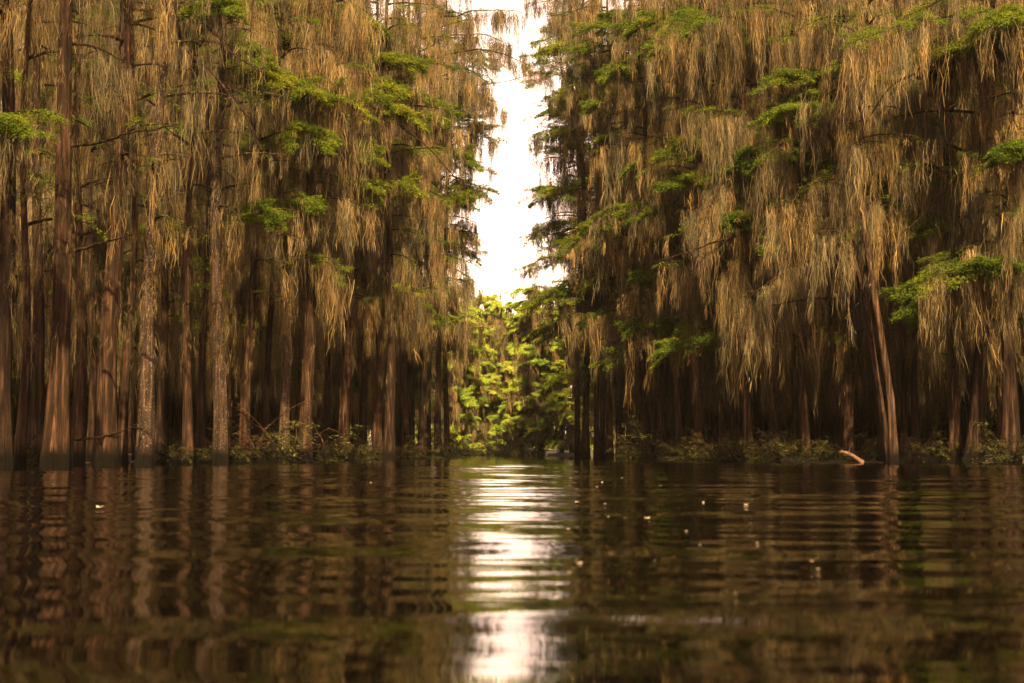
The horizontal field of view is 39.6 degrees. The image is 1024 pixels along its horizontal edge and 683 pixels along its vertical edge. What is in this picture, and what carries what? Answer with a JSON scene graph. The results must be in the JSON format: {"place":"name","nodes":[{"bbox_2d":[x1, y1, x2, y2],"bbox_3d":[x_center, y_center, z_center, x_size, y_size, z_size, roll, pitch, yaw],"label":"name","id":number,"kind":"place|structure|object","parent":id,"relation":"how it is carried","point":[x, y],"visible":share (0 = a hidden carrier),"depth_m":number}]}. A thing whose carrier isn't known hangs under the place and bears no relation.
{"place":"outdoors","nodes":[
{"label":"outdoors","id":0,"kind":"place"},
{"bbox_2d":[86,450,398,462],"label":"bank","id":1,"kind":"structure","parent":0,"point":[130,457],"depth_m":52.71},
{"bbox_2d":[0,0,106,403],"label":"cypress tree","id":2,"kind":"object","parent":1,"relation":"on","point":[30,216],"visible":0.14,"depth_m":40.37},
{"bbox_2d":[83,0,185,453],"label":"cypress tree","id":3,"kind":"object","parent":1,"relation":"on","point":[131,414],"visible":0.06,"depth_m":50.26},
{"bbox_2d":[12,299,372,452],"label":"undergrowth","id":4,"kind":"object","parent":1,"relation":"on","point":[15,415],"visible":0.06,"depth_m":65.45},
{"bbox_2d":[147,4,258,417],"bbox_3d":[-11.885,-5.609,55.252,4.607,21.184,4.137,-2,-5,26],"label":"cypress tree","id":5,"kind":"object","parent":1,"relation":"on","point":[207,385],"visible":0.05,"depth_m":54.21},
{"bbox_2d":[193,399,369,463],"bbox_3d":[-7.040,3.455,40.897,5.504,3.788,4.970,-2,-5,27],"label":"dead bush","id":6,"kind":"object","parent":1,"relation":"on","point":[274,445],"visible":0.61,"depth_m":40.81},
{"bbox_2d":[258,1,342,453],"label":"cypress tree","id":7,"kind":"object","parent":1,"relation":"on","point":[298,379],"visible":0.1,"depth_m":61.44},
{"bbox_2d":[282,41,360,453],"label":"cypress tree","id":8,"kind":"object","parent":1,"relation":"on","point":[338,356],"visible":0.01,"depth_m":68.21},
{"bbox_2d":[274,48,385,429],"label":"cypress tree","id":9,"kind":"object","parent":1,"relation":"on","point":[337,400],"visible":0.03,"depth_m":71.24},
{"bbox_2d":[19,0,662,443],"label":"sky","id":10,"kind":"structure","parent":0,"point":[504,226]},
{"bbox_2d":[0,455,1023,682],"bbox_3d":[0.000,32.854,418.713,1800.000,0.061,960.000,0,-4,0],"label":"water","id":11,"kind":"structure","parent":0,"point":[456,569],"depth_m":3.79},
{"bbox_2d":[0,0,72,468],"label":"cypress tree","id":12,"kind":"object","parent":11,"relation":"on","point":[14,126],"visible":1,"depth_m":26.97},
{"bbox_2d":[0,0,106,467],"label":"cypress tree","id":13,"kind":"object","parent":11,"relation":"on","point":[20,449],"visible":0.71,"depth_m":29.37},
{"bbox_2d":[0,0,108,385],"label":"cypress tree","id":14,"kind":"object","parent":11,"relation":"on","point":[18,79],"visible":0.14,"depth_m":40.40},
{"bbox_2d":[12,0,102,405],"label":"cypress tree","id":15,"kind":"object","parent":11,"relation":"on","point":[95,261],"visible":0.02,"depth_m":51.38},
{"bbox_2d":[0,0,119,418],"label":"cypress tree","id":16,"kind":"object","parent":11,"relation":"on","point":[45,258],"visible":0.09,"depth_m":46.95},
{"bbox_2d":[16,0,108,465],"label":"cypress tree","id":17,"kind":"object","parent":11,"relation":"in","point":[36,417],"visible":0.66,"depth_m":33.05},
{"bbox_2d":[16,0,145,464],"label":"cypress tree","id":18,"kind":"object","parent":11,"relation":"in","point":[78,421],"visible":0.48,"depth_m":36.10},
{"bbox_2d":[13,0,183,467],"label":"cypress tree","id":19,"kind":"object","parent":11,"relation":"on","point":[56,449],"visible":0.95,"depth_m":28.65},
{"bbox_2d":[32,0,166,462],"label":"cypress tree","id":20,"kind":"object","parent":11,"relation":"in","point":[92,378],"visible":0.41,"depth_m":41.21},
{"bbox_2d":[21,0,211,435],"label":"cypress tree","id":21,"kind":"object","parent":11,"relation":"on","point":[100,250],"visible":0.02,"depth_m":54.43},
{"bbox_2d":[72,0,191,466],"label":"cypress tree","id":22,"kind":"object","parent":11,"relation":"on","point":[106,422],"visible":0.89,"depth_m":30.87},
{"bbox_2d":[79,0,217,465],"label":"cypress tree","id":23,"kind":"object","parent":11,"relation":"in","point":[124,404],"visible":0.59,"depth_m":34.27},
{"bbox_2d":[71,0,246,460],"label":"cypress tree","id":24,"kind":"object","parent":11,"relation":"on","point":[178,105],"visible":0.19,"depth_m":45.49},
{"bbox_2d":[74,0,248,465],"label":"cypress tree","id":25,"kind":"object","parent":11,"relation":"on","point":[144,454],"visible":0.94,"depth_m":32.23},
{"bbox_2d":[109,16,230,450],"bbox_3d":[-14.651,-8.963,61.685,5.626,29.103,6.757,2,-5,-24],"label":"cypress tree","id":26,"kind":"object","parent":11,"relation":"on","point":[174,408],"visible":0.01,"depth_m":60.60},
{"bbox_2d":[132,439,208,465],"bbox_3d":[-8.208,2.979,34.412,2.018,1.389,1.822,0,-4,-2],"label":"dead bush","id":27,"kind":"object","parent":11,"relation":"in","point":[162,461],"visible":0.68,"depth_m":34.36},
{"bbox_2d":[112,0,231,462],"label":"cypress tree","id":28,"kind":"object","parent":11,"relation":"in","point":[160,414],"visible":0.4,"depth_m":42.95},
{"bbox_2d":[110,0,248,451],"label":"cypress tree","id":29,"kind":"object","parent":11,"relation":"on","point":[180,427],"depth_m":56.80},
{"bbox_2d":[94,0,276,453],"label":"cypress tree","id":30,"kind":"object","parent":11,"relation":"in","point":[126,271],"visible":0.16,"depth_m":49.58},
{"bbox_2d":[131,0,270,464],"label":"cypress tree","id":31,"kind":"object","parent":11,"relation":"on","point":[187,421],"visible":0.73,"depth_m":36.24},
{"bbox_2d":[139,0,269,462],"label":"cypress tree","id":32,"kind":"object","parent":11,"relation":"on","point":[200,441],"visible":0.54,"depth_m":39.91},
{"bbox_2d":[148,0,297,463],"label":"cypress tree","id":33,"kind":"object","parent":11,"relation":"on","point":[231,9],"visible":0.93,"depth_m":37.90},
{"bbox_2d":[169,0,297,456],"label":"cypress tree","id":34,"kind":"object","parent":11,"relation":"on","point":[261,344],"visible":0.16,"depth_m":51.68},
{"bbox_2d":[198,4,269,418],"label":"cypress tree","id":35,"kind":"object","parent":11,"relation":"in","point":[240,315],"visible":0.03,"depth_m":64.10},
{"bbox_2d":[207,0,312,462],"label":"cypress tree","id":36,"kind":"object","parent":11,"relation":"in","point":[266,213],"visible":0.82,"depth_m":42.75},
{"bbox_2d":[205,0,314,453],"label":"cypress tree","id":37,"kind":"object","parent":11,"relation":"on","point":[258,417],"visible":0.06,"depth_m":62.14},
{"bbox_2d":[182,0,351,459],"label":"cypress tree","id":38,"kind":"object","parent":11,"relation":"on","point":[267,393],"visible":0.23,"depth_m":49.84},
{"bbox_2d":[200,0,360,459],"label":"cypress tree","id":39,"kind":"object","parent":11,"relation":"in","point":[308,86],"visible":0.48,"depth_m":45.78},
{"bbox_2d":[260,0,387,461],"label":"cypress tree","id":40,"kind":"object","parent":11,"relation":"in","point":[313,137],"visible":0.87,"depth_m":46.31},
{"bbox_2d":[263,0,392,456],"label":"cypress tree","id":41,"kind":"object","parent":11,"relation":"on","point":[328,367],"visible":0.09,"depth_m":55.86},
{"bbox_2d":[274,75,384,456],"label":"cypress tree","id":42,"kind":"object","parent":11,"relation":"on","point":[316,396],"visible":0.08,"depth_m":66.61},
{"bbox_2d":[280,0,407,460],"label":"cypress tree","id":43,"kind":"object","parent":11,"relation":"on","point":[345,392],"visible":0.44,"depth_m":52.53},
{"bbox_2d":[302,0,421,458],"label":"cypress tree","id":44,"kind":"object","parent":11,"relation":"on","point":[365,377],"visible":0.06,"depth_m":63.70},
{"bbox_2d":[335,133,399,430],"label":"cypress tree","id":45,"kind":"object","parent":11,"relation":"on","point":[369,394],"visible":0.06,"depth_m":73.29},
{"bbox_2d":[332,51,413,453],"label":"cypress tree","id":46,"kind":"object","parent":11,"relation":"on","point":[356,385],"visible":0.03,"depth_m":74.71},
{"bbox_2d":[335,1,446,459],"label":"cypress tree","id":47,"kind":"object","parent":11,"relation":"on","point":[377,383],"visible":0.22,"depth_m":59.88},
{"bbox_2d":[317,0,465,459],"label":"cypress tree","id":48,"kind":"object","parent":11,"relation":"on","point":[396,59],"visible":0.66,"depth_m":56.93},
{"bbox_2d":[352,0,451,454],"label":"cypress tree","id":49,"kind":"object","parent":11,"relation":"on","point":[409,389],"visible":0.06,"depth_m":85.08},
{"bbox_2d":[358,0,450,457],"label":"cypress tree","id":50,"kind":"object","parent":11,"relation":"on","point":[405,439],"visible":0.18,"depth_m":69.83},
{"bbox_2d":[382,0,467,455],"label":"cypress tree","id":51,"kind":"object","parent":11,"relation":"on","point":[411,368],"visible":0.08,"depth_m":85.59},
{"bbox_2d":[389,0,481,455],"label":"cypress tree","id":52,"kind":"object","parent":11,"relation":"on","point":[424,399],"visible":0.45,"depth_m":74.19},
{"bbox_2d":[407,0,488,455],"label":"cypress tree","id":53,"kind":"object","parent":11,"relation":"in","point":[479,293],"visible":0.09,"depth_m":93.74},
{"bbox_2d":[415,305,497,455],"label":"broad tree","id":54,"kind":"object","parent":11,"relation":"on","point":[474,374],"visible":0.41,"depth_m":124.30},
{"bbox_2d":[406,0,508,456],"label":"cypress tree","id":55,"kind":"object","parent":11,"relation":"in","point":[472,257],"visible":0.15,"depth_m":89.63},
{"bbox_2d":[431,316,506,454],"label":"broad tree","id":56,"kind":"object","parent":11,"relation":"on","point":[489,336],"visible":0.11,"depth_m":130.34},
{"bbox_2d":[406,0,555,457],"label":"cypress tree","id":57,"kind":"object","parent":11,"relation":"on","point":[464,196],"visible":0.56,"depth_m":80.42},
{"bbox_2d":[458,359,515,455],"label":"broad tree","id":58,"kind":"object","parent":11,"relation":"on","point":[484,412],"visible":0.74,"depth_m":126.49},
{"bbox_2d":[454,290,521,451],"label":"broad tree","id":59,"kind":"object","parent":11,"relation":"on","point":[493,303],"visible":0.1,"depth_m":135.04},
{"bbox_2d":[476,318,557,455],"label":"broad tree","id":60,"kind":"object","parent":11,"relation":"on","point":[503,347],"visible":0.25,"depth_m":127.99},
{"bbox_2d":[505,429,555,455],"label":"bush","id":61,"kind":"object","parent":11,"relation":"on","point":[538,448],"visible":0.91,"depth_m":122.44},
{"bbox_2d":[501,285,571,455],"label":"broad tree","id":62,"kind":"object","parent":11,"relation":"on","point":[518,382],"visible":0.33,"depth_m":124.65},
{"bbox_2d":[518,305,593,452],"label":"broad tree","id":63,"kind":"object","parent":11,"relation":"on","point":[537,428],"visible":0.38,"depth_m":122.34},
{"bbox_2d":[518,1,611,456],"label":"cypress tree","id":64,"kind":"object","parent":11,"relation":"in","point":[577,435],"visible":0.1,"depth_m":91.25},
{"bbox_2d":[511,0,622,457],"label":"cypress tree","id":65,"kind":"object","parent":11,"relation":"on","point":[548,194],"visible":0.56,"depth_m":78.83},
{"bbox_2d":[533,302,605,452],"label":"broad tree","id":66,"kind":"object","parent":11,"relation":"on","point":[568,415],"visible":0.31,"depth_m":120.39},
{"bbox_2d":[509,0,635,457],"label":"cypress tree","id":67,"kind":"object","parent":11,"relation":"in","point":[556,294],"visible":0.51,"depth_m":75.52},
{"bbox_2d":[539,0,635,456],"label":"cypress tree","id":68,"kind":"object","parent":11,"relation":"on","point":[602,443],"visible":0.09,"depth_m":89.42},
{"bbox_2d":[584,152,627,457],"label":"cypress tree","id":69,"kind":"object","parent":11,"relation":"in","point":[602,401],"visible":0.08,"depth_m":79.44},
{"bbox_2d":[551,0,672,457],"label":"cypress tree","id":70,"kind":"object","parent":11,"relation":"in","point":[587,75],"visible":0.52,"depth_m":71.77},
{"bbox_2d":[562,0,669,458],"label":"cypress tree","id":71,"kind":"object","parent":11,"relation":"in","point":[604,25],"visible":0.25,"depth_m":69.77},
{"bbox_2d":[575,0,693,458],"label":"cypress tree","id":72,"kind":"object","parent":11,"relation":"on","point":[622,65],"visible":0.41,"depth_m":63.95},
{"bbox_2d":[610,106,671,439],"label":"cypress tree","id":73,"kind":"object","parent":11,"relation":"on","point":[654,416],"visible":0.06,"depth_m":71.08},
{"bbox_2d":[609,412,691,459],"bbox_3d":[5.712,4.059,56.937,3.943,2.422,3.591,3,-6,-37],"label":"bush","id":74,"kind":"object","parent":11,"relation":"on","point":[642,451],"visible":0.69,"depth_m":56.87},
{"bbox_2d":[594,0,712,459],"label":"cypress tree","id":75,"kind":"object","parent":11,"relation":"in","point":[644,280],"visible":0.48,"depth_m":60.78},
{"bbox_2d":[633,86,693,453],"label":"cypress tree","id":76,"kind":"object","parent":11,"relation":"on","point":[673,409],"visible":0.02,"depth_m":69.74},
{"bbox_2d":[611,0,745,452],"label":"cypress tree","id":77,"kind":"object","parent":11,"relation":"on","point":[640,24],"visible":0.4,"depth_m":58.22},
{"bbox_2d":[655,431,714,459],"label":"bush","id":78,"kind":"object","parent":11,"relation":"on","point":[684,452],"visible":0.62,"depth_m":53.52},
{"bbox_2d":[632,0,745,456],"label":"cypress tree","id":79,"kind":"object","parent":11,"relation":"on","point":[686,183],"visible":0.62,"depth_m":53.53},
{"bbox_2d":[646,0,731,450],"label":"cypress tree","id":80,"kind":"object","parent":11,"relation":"on","point":[685,380],"visible":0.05,"depth_m":63.29},
{"bbox_2d":[647,0,770,459],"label":"cypress tree","id":81,"kind":"object","parent":11,"relation":"on","point":[739,427],"visible":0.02,"depth_m":60.92},
{"bbox_2d":[654,0,779,459],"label":"cypress tree","id":82,"kind":"object","parent":11,"relation":"on","point":[721,412],"visible":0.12,"depth_m":55.82},
{"bbox_2d":[678,428,763,461],"bbox_3d":[7.374,4.094,48.900,3.302,2.273,2.982,1,-4,-8],"label":"bush","id":83,"kind":"object","parent":11,"relation":"in","point":[711,458],"visible":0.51,"depth_m":48.70},
{"bbox_2d":[651,0,804,459],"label":"cypress tree","id":84,"kind":"object","parent":11,"relation":"in","point":[708,224],"visible":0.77,"depth_m":50.65},
{"bbox_2d":[690,44,765,459],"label":"cypress tree","id":85,"kind":"object","parent":11,"relation":"on","point":[734,425],"visible":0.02,"depth_m":60.88},
{"bbox_2d":[697,6,783,457],"bbox_3d":[10.104,-5.505,59.734,5.150,21.640,4.288,-1,-5,13],"label":"cypress tree","id":86,"kind":"object","parent":11,"relation":"on","point":[752,406],"visible":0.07,"depth_m":59.18},
{"bbox_2d":[704,424,778,461],"bbox_3d":[7.708,3.572,47.824,2.629,1.614,2.394,0,-4,0],"label":"bush","id":87,"kind":"object","parent":11,"relation":"on","point":[733,454],"visible":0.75,"depth_m":47.79},
{"bbox_2d":[671,0,814,460],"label":"cypress tree","id":88,"kind":"object","parent":11,"relation":"on","point":[729,131],"visible":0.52,"depth_m":50.08},
{"bbox_2d":[738,429,800,461],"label":"bush","id":89,"kind":"object","parent":11,"relation":"on","point":[769,452],"visible":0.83,"depth_m":45.70},
{"bbox_2d":[726,2,821,455],"bbox_3d":[10.406,-5.440,56.187,4.328,21.020,4.941,0,-4,-4],"label":"cypress tree","id":90,"kind":"object","parent":11,"relation":"on","point":[787,411],"visible":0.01,"depth_m":55.84},
{"bbox_2d":[742,426,832,461],"bbox_3d":[8.981,3.860,45.879,3.302,2.273,2.982,-1,-5,16],"label":"bush","id":91,"kind":"object","parent":11,"relation":"in","point":[802,452],"visible":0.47,"depth_m":45.78},
{"bbox_2d":[710,0,869,457],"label":"cypress tree","id":92,"kind":"object","parent":11,"relation":"on","point":[794,427],"visible":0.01,"depth_m":54.28},
{"bbox_2d":[707,0,873,458],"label":"cypress tree","id":93,"kind":"object","parent":11,"relation":"on","point":[777,156],"visible":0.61,"depth_m":47.90},
{"bbox_2d":[769,433,833,461],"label":"bush","id":94,"kind":"object","parent":11,"relation":"on","point":[802,458],"visible":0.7,"depth_m":44.77},
{"bbox_2d":[751,0,860,425],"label":"cypress tree","id":95,"kind":"object","parent":11,"relation":"on","point":[790,381],"visible":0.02,"depth_m":52.18},
{"bbox_2d":[730,0,908,461],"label":"cypress tree","id":96,"kind":"object","parent":11,"relation":"in","point":[848,433],"visible":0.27,"depth_m":45.74},
{"bbox_2d":[789,81,887,429],"bbox_3d":[12.636,-3.782,55.399,4.871,17.453,4.298,2,-5,-20],"label":"cypress tree","id":97,"kind":"object","parent":11,"relation":"on","point":[829,408],"depth_m":55.10},
{"bbox_2d":[767,0,913,458],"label":"cypress tree","id":98,"kind":"object","parent":11,"relation":"on","point":[836,430],"visible":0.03,"depth_m":52.70},
{"bbox_2d":[792,0,897,459],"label":"cypress tree","id":99,"kind":"object","parent":11,"relation":"on","point":[832,388],"visible":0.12,"depth_m":49.74},
{"bbox_2d":[819,0,956,460],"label":"cypress tree","id":100,"kind":"object","parent":11,"relation":"on","point":[873,383],"visible":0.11,"depth_m":48.55},
{"bbox_2d":[852,0,943,450],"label":"cypress tree","id":101,"kind":"object","parent":11,"relation":"on","point":[856,383],"visible":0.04,"depth_m":51.83},
{"bbox_2d":[835,0,975,461],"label":"cypress tree","id":102,"kind":"object","parent":11,"relation":"on","point":[907,311],"visible":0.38,"depth_m":44.44},
{"bbox_2d":[840,0,975,459],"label":"cypress tree","id":103,"kind":"object","parent":11,"relation":"on","point":[903,417],"visible":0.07,"depth_m":47.67},
{"bbox_2d":[881,429,964,462],"bbox_3d":[12.239,3.551,41.866,2.935,2.020,2.650,-3,-5,32],"label":"bush","id":104,"kind":"object","parent":11,"relation":"in","point":[907,460],"visible":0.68,"depth_m":41.76},
{"bbox_2d":[829,0,1023,463],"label":"cypress tree","id":105,"kind":"object","parent":11,"relation":"on","point":[1007,154],"visible":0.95,"depth_m":38.12},
{"bbox_2d":[837,0,1023,462],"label":"cypress tree","id":106,"kind":"object","parent":11,"relation":"on","point":[954,423],"visible":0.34,"depth_m":41.71},
{"bbox_2d":[886,21,987,455],"bbox_3d":[15.225,-4.310,50.507,3.831,17.757,4.373,-4,-6,43],"label":"cypress tree","id":107,"kind":"object","parent":11,"relation":"on","point":[923,407],"visible":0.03,"depth_m":49.92},
{"bbox_2d":[896,2,1001,420],"bbox_3d":[15.413,-6.560,47.912,4.744,21.971,4.261,3,-5,-30],"label":"cypress tree","id":108,"kind":"object","parent":11,"relation":"on","point":[968,376],"visible":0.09,"depth_m":47.45},
{"bbox_2d":[904,0,1023,403],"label":"cypress tree","id":109,"kind":"object","parent":11,"relation":"on","point":[1019,318],"visible":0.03,"depth_m":48.01},
{"bbox_2d":[927,0,1023,458],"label":"cypress tree","id":110,"kind":"object","parent":11,"relation":"on","point":[997,384],"visible":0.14,"depth_m":44.25},
{"bbox_2d":[962,418,1023,463],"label":"bush","id":111,"kind":"object","parent":11,"relation":"on","point":[1003,459],"visible":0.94,"depth_m":36.67},
{"bbox_2d":[966,8,1023,378],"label":"cypress tree","id":112,"kind":"object","parent":11,"relation":"in","point":[1022,253],"visible":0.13,"depth_m":41.24},
{"bbox_2d":[634,449,1023,462],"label":"bank","id":113,"kind":"structure","parent":0,"point":[826,458],"depth_m":53.27},
{"bbox_2d":[665,94,727,458],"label":"cypress tree","id":114,"kind":"object","parent":113,"relation":"on","point":[706,432],"depth_m":66.05},
{"bbox_2d":[589,343,1019,455],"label":"bushes","id":115,"kind":"object","parent":113,"relation":"on","point":[872,432],"visible":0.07,"depth_m":64.25},
{"bbox_2d":[758,0,917,462],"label":"leaning tree","id":116,"kind":"object","parent":113,"relation":"on","point":[853,260],"visible":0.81,"depth_m":40.65},
{"bbox_2d":[818,417,900,461],"bbox_3d":[10.785,3.253,44.310,2.888,1.836,2.545,2,-5,-23],"label":"bush","id":117,"kind":"object","parent":113,"relation":"on","point":[872,442],"visible":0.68,"depth_m":44.31},
{"bbox_2d":[790,0,938,462],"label":"leaning tree","id":118,"kind":"object","parent":113,"relation":"on","point":[866,230],"visible":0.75,"depth_m":40.21},
{"bbox_2d":[831,8,928,432],"bbox_3d":[13.356,-5.542,50.739,4.202,20.250,4.529,-2,-5,24],"label":"cypress tree","id":119,"kind":"object","parent":113,"relation":"on","point":[897,398],"visible":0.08,"depth_m":49.79},
{"bbox_2d":[885,0,1023,462],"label":"cypress tree","id":120,"kind":"object","parent":113,"relation":"on","point":[944,279],"visible":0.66,"depth_m":39.49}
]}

